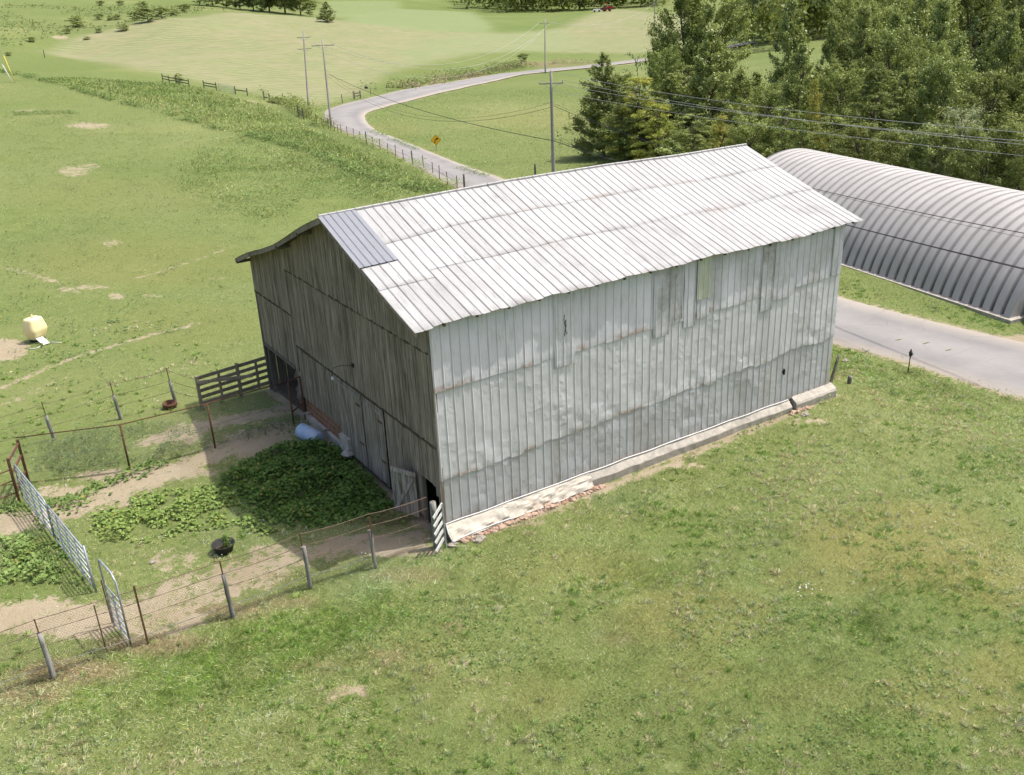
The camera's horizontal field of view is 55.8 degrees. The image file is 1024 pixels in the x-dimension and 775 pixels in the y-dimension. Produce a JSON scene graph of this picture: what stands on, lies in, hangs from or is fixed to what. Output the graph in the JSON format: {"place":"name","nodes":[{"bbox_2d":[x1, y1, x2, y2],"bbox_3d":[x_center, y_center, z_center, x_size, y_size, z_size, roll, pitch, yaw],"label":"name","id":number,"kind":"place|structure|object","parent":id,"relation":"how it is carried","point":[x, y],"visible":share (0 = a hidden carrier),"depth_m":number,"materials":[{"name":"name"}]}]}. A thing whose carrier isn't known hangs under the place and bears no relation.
{"place":"outdoors","nodes":[
{"label":"outdoors","id":0,"kind":"place"},
{"bbox_2d":[43,76,446,218],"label":"tall grass","id":1,"kind":"structure","parent":0,"point":[261,119],"depth_m":117.11,"materials":[{"name":"green plant"}]},
{"bbox_2d":[0,0,1023,774],"bbox_3d":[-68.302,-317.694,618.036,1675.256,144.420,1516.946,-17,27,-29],"label":"ground","id":2,"kind":"structure","parent":0,"point":[250,48],"depth_m":32.21,"materials":[{"name":"green plant"}]},
{"bbox_2d":[6,439,29,501],"bbox_3d":[-16.593,2.831,32.537,0.114,1.748,1.607,-8,24,-12],"label":"rusty stile","id":3,"kind":"object","parent":2,"relation":"on","point":[12,470],"visible":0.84,"depth_m":32.32,"materials":[{"name":"metal"}]},
{"bbox_2d":[13,464,53,536],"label":"tube gate","id":4,"kind":"structure","parent":3,"relation":"attached to","point":[33,500],"depth_m":30.47,"materials":[{"name":"silver metal"}]},
{"bbox_2d":[0,501,65,582],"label":"burdock patch","id":5,"kind":"object","parent":2,"relation":"on","point":[18,543],"visible":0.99,"depth_m":28.51,"materials":[{"name":"green plant"}]},
{"bbox_2d":[22,314,49,344],"bbox_3d":[-23.429,-2.955,47.902,1.385,1.364,1.030,7,25,21],"label":"livestock feeder","id":6,"kind":"object","parent":2,"relation":"on","point":[34,328],"visible":1,"depth_m":47.72,"materials":[{"name":"beige plastic"}]},
{"bbox_2d":[82,545,97,592],"bbox_3d":[-11.608,5.048,26.624,0.126,1.602,0.068,9,26,25],"label":"gate post","id":7,"kind":"object","parent":2,"relation":"on","point":[89,568],"visible":0.96,"depth_m":26.57,"materials":[{"name":"grey metal"}]},
{"bbox_2d":[46,505,93,587],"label":"tube gate","id":8,"kind":"structure","parent":7,"relation":"attached to","point":[69,545],"depth_m":27.88,"materials":[{"name":"silver metal"}]},
{"bbox_2d":[0,368,197,441],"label":"barbed wire fence","id":9,"kind":"object","parent":2,"relation":"on","point":[116,406],"visible":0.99,"depth_m":37.58,"materials":[{"name":"grey wood"}]},
{"bbox_2d":[28,458,170,583],"bbox_3d":[-13.798,4.040,30.661,3.865,0.534,7.536,-2,23,1],"label":"burdock patch","id":10,"kind":"object","parent":2,"relation":"on","point":[122,475],"visible":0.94,"depth_m":31.98,"materials":[{"name":"green plant"}]},
{"bbox_2d":[0,3,223,44],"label":"hillside weeds","id":11,"kind":"object","parent":2,"relation":"on","point":[32,25],"visible":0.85,"depth_m":273.32,"materials":[{"name":"green plant"}]},
{"bbox_2d":[34,420,209,478],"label":"feathery weeds","id":12,"kind":"object","parent":2,"relation":"on","point":[105,431],"visible":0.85,"depth_m":34.91,"materials":[{"name":"green plant"}]},
{"bbox_2d":[1,111,270,394],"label":"pasture tufts","id":13,"kind":"object","parent":2,"relation":"on","point":[118,223],"visible":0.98,"depth_m":73.29,"materials":[{"name":"green plant"}]},
{"bbox_2d":[16,376,305,479],"bbox_3d":[-12.133,1.561,34.196,9.707,2.118,0.967,-11,25,-18],"label":"chain link fence","id":14,"kind":"object","parent":2,"relation":"on","point":[211,431],"visible":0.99,"depth_m":33.84,"materials":[{"name":"metal"}]},
{"bbox_2d":[89,482,284,543],"bbox_3d":[-10.143,3.848,30.591,6.635,0.520,3.515,-2,23,1],"label":"burdock patch","id":15,"kind":"object","parent":2,"relation":"on","point":[206,491],"visible":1,"depth_m":30.42,"materials":[{"name":"green plant"}]},
{"bbox_2d":[0,497,428,691],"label":"wire fence","id":16,"kind":"object","parent":2,"relation":"on","point":[49,662],"visible":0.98,"depth_m":24.86,"materials":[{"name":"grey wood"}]},
{"bbox_2d":[98,559,131,645],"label":"walk through gate","id":17,"kind":"structure","parent":16,"relation":"attached to","point":[114,600],"depth_m":24.49,"materials":[{"name":"grey metal"}]},
{"bbox_2d":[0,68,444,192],"bbox_3d":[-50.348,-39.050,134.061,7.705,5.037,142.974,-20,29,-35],"label":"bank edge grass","id":18,"kind":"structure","parent":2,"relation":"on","point":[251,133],"depth_m":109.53,"materials":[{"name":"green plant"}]},
{"bbox_2d":[211,537,234,555],"bbox_3d":[-8.443,4.674,28.332,0.690,0.280,0.685,-17,27,-29],"label":"rubber tub","id":19,"kind":"object","parent":2,"relation":"on","point":[216,544],"visible":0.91,"depth_m":28.27,"materials":[{"name":"rubber"}]},
{"bbox_2d":[0,110,450,549],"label":"docks","id":20,"kind":"object","parent":2,"relation":"on","point":[18,113],"visible":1,"depth_m":51.43,"materials":[{"name":"green plant"}]},
{"bbox_2d":[194,356,268,409],"bbox_3d":[-10.969,-0.201,38.514,3.082,1.574,0.531,-17,27,-29],"label":"board fence","id":21,"kind":"object","parent":2,"relation":"on","point":[229,379],"visible":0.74,"depth_m":38.47,"materials":[{"name":"grey wood"}]},
{"bbox_2d":[251,85,336,123],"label":"fence brush","id":22,"kind":"object","parent":2,"relation":"on","point":[292,101],"visible":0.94,"depth_m":147.08,"materials":[{"name":"green plant"}]},
{"bbox_2d":[176,129,416,215],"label":"slope weeds","id":23,"kind":"object","parent":2,"relation":"on","point":[311,178],"visible":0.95,"depth_m":88.28,"materials":[{"name":"green plant"}]},
{"bbox_2d":[295,423,324,442],"bbox_3d":[-7.252,1.698,34.682,1.093,0.655,0.600,16,30,37],"label":"plastic barrel","id":24,"kind":"object","parent":2,"relation":"on","point":[303,431],"visible":0.82,"depth_m":34.48,"materials":[{"name":"blue plastic"}]},
{"bbox_2d":[218,437,419,529],"bbox_3d":[-6.613,3.112,31.137,4.592,0.865,7.584,-17,27,-29],"label":"burdock patch","id":25,"kind":"object","parent":2,"relation":"on","point":[322,472],"visible":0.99,"depth_m":31.03,"materials":[{"name":"green plant"}]},
{"bbox_2d":[277,380,448,535],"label":"dirt floor","id":26,"kind":"structure","parent":2,"relation":"on","point":[431,492],"depth_m":33.35,"materials":[{"name":"soil"}]},
{"bbox_2d":[312,122,468,188],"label":"fence weeds","id":27,"kind":"object","parent":2,"relation":"on","point":[369,138],"visible":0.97,"depth_m":103.72,"materials":[{"name":"green plant"}]},
{"bbox_2d":[429,500,439,548],"bbox_3d":[-2.192,3.978,27.539,0.201,1.655,0.205,-17,27,-29],"label":"fence post","id":28,"kind":"object","parent":2,"relation":"on","point":[433,507],"visible":0.7,"depth_m":27.37,"materials":[{"name":"grey wood"}]},
{"bbox_2d":[432,502,446,551],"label":"slatted gate","id":29,"kind":"structure","parent":2,"relation":"on","point":[442,522],"depth_m":27.32,"materials":[{"name":"white paint"}]},
{"bbox_2d":[350,58,536,89],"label":"roadside brush","id":30,"kind":"object","parent":2,"relation":"on","point":[513,63],"visible":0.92,"depth_m":203.95,"materials":[{"name":"green plant"}]},
{"bbox_2d":[387,58,595,90],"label":"dry weeds","id":31,"kind":"object","parent":2,"relation":"on","point":[473,74],"visible":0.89,"depth_m":212.80,"materials":[{"name":"green plant"}]},
{"bbox_2d":[2,417,1023,774],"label":"clover patch","id":32,"kind":"object","parent":2,"relation":"on","point":[614,683],"visible":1,"depth_m":23.37,"materials":[{"name":"green plant"}]},
{"bbox_2d":[235,143,862,543],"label":"barn","id":33,"kind":"structure","parent":2,"relation":"on","point":[505,353],"depth_m":30.23,"materials":[{"name":"grey metal"}]},
{"bbox_2d":[335,376,368,468],"bbox_3d":[-5.369,1.148,32.334,0.057,2.694,1.988,-17,27,-29],"label":"stall door","id":34,"kind":"structure","parent":33,"relation":"in","point":[349,401],"depth_m":32.21,"materials":[{"name":"wood"}]},
{"bbox_2d":[361,395,390,487],"bbox_3d":[-4.357,1.724,30.893,0.055,2.701,1.522,-17,27,-29],"label":"stall door","id":35,"kind":"structure","parent":33,"relation":"in","point":[372,414],"depth_m":30.84,"materials":[{"name":"wood"}]},
{"bbox_2d":[390,466,418,516],"bbox_3d":[-3.226,3.137,29.070,0.964,1.525,0.064,12,27,31],"label":"low door","id":36,"kind":"structure","parent":33,"relation":"in","point":[404,487],"depth_m":29.06,"materials":[{"name":"grey wood"}]},
{"bbox_2d":[539,70,562,171],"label":"utility pole","id":37,"kind":"object","parent":2,"relation":"on","point":[552,132],"visible":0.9,"depth_m":76.34,"materials":[{"name":"grey wood"}]},
{"bbox_2d":[552,71,1023,132],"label":"overhead wire","id":38,"kind":"object","parent":37,"relation":"attached to","point":[812,112],"visible":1,"depth_m":46.75,"materials":[{"name":"metal"}]},
{"bbox_2d":[562,52,632,157],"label":"tree","id":39,"kind":"object","parent":2,"relation":"on","point":[583,143],"visible":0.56,"depth_m":96.72,"materials":[{"name":"green plant"}]},
{"bbox_2d":[576,71,649,146],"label":"tree","id":40,"kind":"object","parent":2,"relation":"on","point":[621,78],"visible":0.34,"depth_m":96.84,"materials":[{"name":"green plant"}]},
{"bbox_2d":[593,115,642,162],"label":"tree","id":41,"kind":"object","parent":2,"relation":"on","point":[614,141],"visible":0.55,"depth_m":91.73,"materials":[{"name":"green plant"}]},
{"bbox_2d":[595,101,655,160],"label":"tree","id":42,"kind":"object","parent":2,"relation":"on","point":[617,113],"visible":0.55,"depth_m":91.81,"materials":[{"name":"green plant"}]},
{"bbox_2d":[610,135,643,162],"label":"tree","id":43,"kind":"object","parent":2,"relation":"on","point":[625,146],"visible":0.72,"depth_m":91.16,"materials":[{"name":"green plant"}]},
{"bbox_2d":[600,76,668,160],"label":"tree","id":44,"kind":"object","parent":2,"relation":"on","point":[645,81],"visible":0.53,"depth_m":90.55,"materials":[{"name":"green plant"}]},
{"bbox_2d":[314,0,973,45],"bbox_3d":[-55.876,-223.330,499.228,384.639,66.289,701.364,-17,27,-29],"label":"distant wood","id":45,"kind":"object","parent":2,"relation":"on","point":[766,12],"visible":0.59,"depth_m":255.04,"materials":[{"name":"green plant"}]},
{"bbox_2d":[616,93,676,157],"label":"tree","id":46,"kind":"object","parent":2,"relation":"on","point":[646,114],"visible":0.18,"depth_m":92.14,"materials":[{"name":"green plant"}]},
{"bbox_2d":[640,33,670,127],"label":"tree","id":47,"kind":"object","parent":2,"relation":"on","point":[657,45],"visible":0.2,"depth_m":109.47,"materials":[{"name":"green plant"}]},
{"bbox_2d":[630,103,681,159],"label":"tree","id":48,"kind":"object","parent":2,"relation":"on","point":[666,124],"visible":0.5,"depth_m":86.86,"materials":[{"name":"green plant"}]},
{"bbox_2d":[647,41,684,132],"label":"tree","id":49,"kind":"object","parent":2,"relation":"on","point":[660,60],"visible":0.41,"depth_m":103.28,"materials":[{"name":"green plant"}]},
{"bbox_2d":[638,73,704,156],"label":"tree","id":50,"kind":"object","parent":2,"relation":"on","point":[670,82],"visible":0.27,"depth_m":91.33,"materials":[{"name":"green plant"}]},
{"bbox_2d":[654,137,689,155],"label":"tree","id":51,"kind":"object","parent":2,"relation":"on","point":[676,147],"visible":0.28,"depth_m":82.48,"materials":[{"name":"green plant"}]},
{"bbox_2d":[639,0,722,110],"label":"tree","id":52,"kind":"object","parent":2,"relation":"on","point":[672,38],"visible":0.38,"depth_m":109.87,"materials":[{"name":"green plant"}]},
{"bbox_2d":[654,65,715,147],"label":"tree","id":53,"kind":"object","parent":2,"relation":"on","point":[683,87],"visible":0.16,"depth_m":92.30,"materials":[{"name":"green plant"}]},
{"bbox_2d":[657,113,722,155],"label":"tree","id":54,"kind":"object","parent":2,"relation":"on","point":[686,135],"visible":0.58,"depth_m":83.34,"materials":[{"name":"green plant"}]},
{"bbox_2d":[664,27,741,149],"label":"tree","id":55,"kind":"object","parent":2,"relation":"on","point":[705,66],"visible":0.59,"depth_m":89.47,"materials":[{"name":"green plant"}]},
{"bbox_2d":[677,0,757,79],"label":"tree","id":56,"kind":"object","parent":2,"relation":"on","point":[725,12],"visible":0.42,"depth_m":109.45,"materials":[{"name":"green plant"}]},
{"bbox_2d":[700,113,735,149],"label":"tree","id":57,"kind":"object","parent":2,"relation":"on","point":[716,130],"visible":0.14,"depth_m":77.89,"materials":[{"name":"green plant"}]},
{"bbox_2d":[703,68,762,149],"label":"tree","id":58,"kind":"object","parent":2,"relation":"on","point":[734,85],"visible":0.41,"depth_m":84.22,"materials":[{"name":"green plant"}]},
{"bbox_2d":[724,109,778,157],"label":"tree","id":59,"kind":"object","parent":2,"relation":"on","point":[742,128],"visible":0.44,"depth_m":74.76,"materials":[{"name":"green plant"}]},
{"bbox_2d":[745,80,794,147],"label":"tree","id":60,"kind":"object","parent":2,"relation":"on","point":[771,96],"visible":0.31,"depth_m":86.02,"materials":[{"name":"green plant"}]},
{"bbox_2d":[755,0,814,134],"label":"tree","id":61,"kind":"object","parent":2,"relation":"on","point":[788,37],"visible":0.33,"depth_m":88.71,"materials":[{"name":"green plant"}]},
{"bbox_2d":[762,105,816,157],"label":"tree","id":62,"kind":"object","parent":2,"relation":"on","point":[785,137],"visible":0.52,"depth_m":74.58,"materials":[{"name":"green plant"}]},
{"bbox_2d":[765,40,823,152],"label":"tree","id":63,"kind":"object","parent":2,"relation":"on","point":[790,90],"visible":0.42,"depth_m":81.04,"materials":[{"name":"green plant"}]},
{"bbox_2d":[789,121,818,149],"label":"tree","id":64,"kind":"object","parent":2,"relation":"on","point":[804,129],"visible":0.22,"depth_m":72.16,"materials":[{"name":"green plant"}]},
{"bbox_2d":[794,78,828,151],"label":"tree","id":65,"kind":"object","parent":2,"relation":"on","point":[816,103],"visible":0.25,"depth_m":74.83,"materials":[{"name":"green plant"}]},
{"bbox_2d":[811,17,843,114],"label":"tree","id":66,"kind":"object","parent":2,"relation":"on","point":[834,40],"visible":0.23,"depth_m":86.67,"materials":[{"name":"green plant"}]},
{"bbox_2d":[804,115,854,153],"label":"tree","id":67,"kind":"object","parent":2,"relation":"on","point":[827,131],"visible":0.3,"depth_m":72.46,"materials":[{"name":"green plant"}]},
{"bbox_2d":[808,54,869,153],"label":"tree","id":68,"kind":"object","parent":2,"relation":"on","point":[828,82],"visible":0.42,"depth_m":79.83,"materials":[{"name":"green plant"}]},
{"bbox_2d":[813,32,893,120],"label":"tree","id":69,"kind":"object","parent":2,"relation":"on","point":[840,47],"visible":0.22,"depth_m":86.27,"materials":[{"name":"green plant"}]},
{"bbox_2d":[826,120,891,162],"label":"tree","id":70,"kind":"object","parent":2,"relation":"on","point":[869,145],"visible":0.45,"depth_m":69.61,"materials":[{"name":"green plant"}]},
{"bbox_2d":[822,0,900,77],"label":"tree","id":71,"kind":"object","parent":2,"relation":"on","point":[880,15],"visible":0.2,"depth_m":97.92,"materials":[{"name":"green plant"}]},
{"bbox_2d":[839,1,883,127],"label":"tree","id":72,"kind":"object","parent":2,"relation":"on","point":[863,19],"visible":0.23,"depth_m":85.64,"materials":[{"name":"green plant"}]},
{"bbox_2d":[828,0,906,67],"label":"tree","id":73,"kind":"object","parent":2,"relation":"on","point":[882,2],"visible":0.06,"depth_m":102.98,"materials":[{"name":"green plant"}]},
{"bbox_2d":[822,62,921,162],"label":"tree","id":74,"kind":"object","parent":2,"relation":"on","point":[871,74],"visible":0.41,"depth_m":72.80,"materials":[{"name":"green plant"}]},
{"bbox_2d":[859,20,924,121],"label":"tree","id":75,"kind":"object","parent":2,"relation":"on","point":[890,46],"visible":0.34,"depth_m":81.91,"materials":[{"name":"green plant"}]},
{"bbox_2d":[882,6,907,124],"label":"tree","id":76,"kind":"object","parent":2,"relation":"on","point":[896,16],"visible":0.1,"depth_m":85.11,"materials":[{"name":"green plant"}]},
{"bbox_2d":[876,69,923,162],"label":"tree","id":77,"kind":"object","parent":2,"relation":"on","point":[905,82],"visible":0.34,"depth_m":76.62,"materials":[{"name":"green plant"}]},
{"bbox_2d":[863,126,937,173],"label":"tree","id":78,"kind":"object","parent":2,"relation":"on","point":[896,137],"visible":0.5,"depth_m":68.58,"materials":[{"name":"green plant"}]},
{"bbox_2d":[864,64,954,152],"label":"tree","id":79,"kind":"object","parent":2,"relation":"on","point":[893,82],"visible":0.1,"depth_m":79.18,"materials":[{"name":"green plant"}]},
{"bbox_2d":[891,0,933,83],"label":"tree","id":80,"kind":"object","parent":2,"relation":"on","point":[920,19],"visible":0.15,"depth_m":87.71,"materials":[{"name":"green plant"}]},
{"bbox_2d":[877,31,959,130],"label":"tree","id":81,"kind":"object","parent":2,"relation":"on","point":[938,47],"visible":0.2,"depth_m":78.49,"materials":[{"name":"green plant"}]},
{"bbox_2d":[883,0,963,67],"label":"tree","id":82,"kind":"object","parent":2,"relation":"on","point":[909,5],"visible":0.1,"depth_m":94.82,"materials":[{"name":"green plant"}]},
{"bbox_2d":[893,120,967,177],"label":"tree","id":83,"kind":"object","parent":2,"relation":"on","point":[922,139],"visible":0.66,"depth_m":66.43,"materials":[{"name":"green plant"}]},
{"bbox_2d":[898,49,982,167],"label":"tree","id":84,"kind":"object","parent":2,"relation":"on","point":[934,78],"visible":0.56,"depth_m":74.29,"materials":[{"name":"green plant"}]},
{"bbox_2d":[916,0,965,118],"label":"tree","id":85,"kind":"object","parent":2,"relation":"on","point":[943,15],"visible":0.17,"depth_m":84.47,"materials":[{"name":"green plant"}]},
{"bbox_2d":[922,103,991,181],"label":"tree","id":86,"kind":"object","parent":2,"relation":"on","point":[953,113],"visible":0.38,"depth_m":66.32,"materials":[{"name":"green plant"}]},
{"bbox_2d":[935,32,981,160],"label":"tree","id":87,"kind":"object","parent":2,"relation":"on","point":[962,41],"visible":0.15,"depth_m":77.89,"materials":[{"name":"green plant"}]},
{"bbox_2d":[957,15,988,101],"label":"tree","id":88,"kind":"object","parent":2,"relation":"on","point":[973,33],"visible":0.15,"depth_m":80.56,"materials":[{"name":"green plant"}]},
{"bbox_2d":[946,0,1003,65],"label":"tree","id":89,"kind":"object","parent":2,"relation":"on","point":[972,9],"visible":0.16,"depth_m":100.03,"materials":[{"name":"green plant"}]},
{"bbox_2d":[933,65,1023,181],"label":"tree","id":90,"kind":"object","parent":2,"relation":"on","point":[997,86],"visible":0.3,"depth_m":69.46,"materials":[{"name":"green plant"}]},
{"bbox_2d":[940,121,1023,188],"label":"tree","id":91,"kind":"object","parent":2,"relation":"on","point":[971,163],"visible":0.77,"depth_m":63.58,"materials":[{"name":"green plant"}]},
{"bbox_2d":[968,13,1012,74],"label":"tree","id":92,"kind":"object","parent":2,"relation":"on","point":[997,30],"visible":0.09,"depth_m":81.40,"materials":[{"name":"green plant"}]},
{"bbox_2d":[968,0,1023,75],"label":"tree","id":93,"kind":"object","parent":2,"relation":"on","point":[1010,5],"visible":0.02,"depth_m":93.37,"materials":[{"name":"green plant"}]},
{"bbox_2d":[974,112,1023,190],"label":"tree","id":94,"kind":"object","parent":2,"relation":"on","point":[1018,163],"visible":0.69,"depth_m":62.72,"materials":[{"name":"green plant"}]},
{"bbox_2d":[977,6,1023,126],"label":"tree","id":95,"kind":"object","parent":2,"relation":"on","point":[1011,39],"visible":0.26,"depth_m":78.40,"materials":[{"name":"green plant"}]},
{"bbox_2d":[986,51,1023,179],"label":"tree","id":96,"kind":"object","parent":2,"relation":"on","point":[1013,96],"visible":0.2,"depth_m":70.68,"materials":[{"name":"green plant"}]},
{"bbox_2d":[986,0,1023,64],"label":"tree","id":97,"kind":"object","parent":2,"relation":"on","point":[1020,21],"visible":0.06,"depth_m":90.54,"materials":[{"name":"green plant"}]},
{"bbox_2d":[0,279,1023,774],"bbox_3d":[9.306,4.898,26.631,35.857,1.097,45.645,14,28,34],"label":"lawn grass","id":98,"kind":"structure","parent":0,"point":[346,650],"depth_m":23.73,"materials":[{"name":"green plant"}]},
{"bbox_2d":[324,41,1023,397],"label":"road","id":99,"kind":"structure","parent":0,"point":[996,363],"depth_m":43.81,"materials":[{"name":"grey asphalt"}]},
{"bbox_2d":[767,148,1023,323],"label":"arched building","id":100,"kind":"structure","parent":0,"point":[988,288],"depth_m":50.25,"materials":[{"name":"metal"}]},
{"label":"utility pole","id":101,"kind":"object","parent":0,"visible":0},
{"bbox_2d":[542,80,1019,140],"bbox_3d":[16.062,-12.871,43.834,0.022,3.351,71.658,-12,25,-20],"label":"overhead wire","id":102,"kind":"object","parent":101,"relation":"hanging from","point":[807,120],"visible":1,"depth_m":46.58,"materials":[{"name":"metal"}]},
{"bbox_2d":[552,140,1023,269],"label":"overhead wire","id":103,"kind":"object","parent":101,"relation":"attached to","point":[873,231],"visible":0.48,"depth_m":41.45,"materials":[{"name":"black metal"}]},
{"bbox_2d":[555,106,1023,233],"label":"overhead wire","id":104,"kind":"object","parent":101,"relation":"attached to","point":[839,194],"visible":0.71,"depth_m":43.70,"materials":[{"name":"black metal"}]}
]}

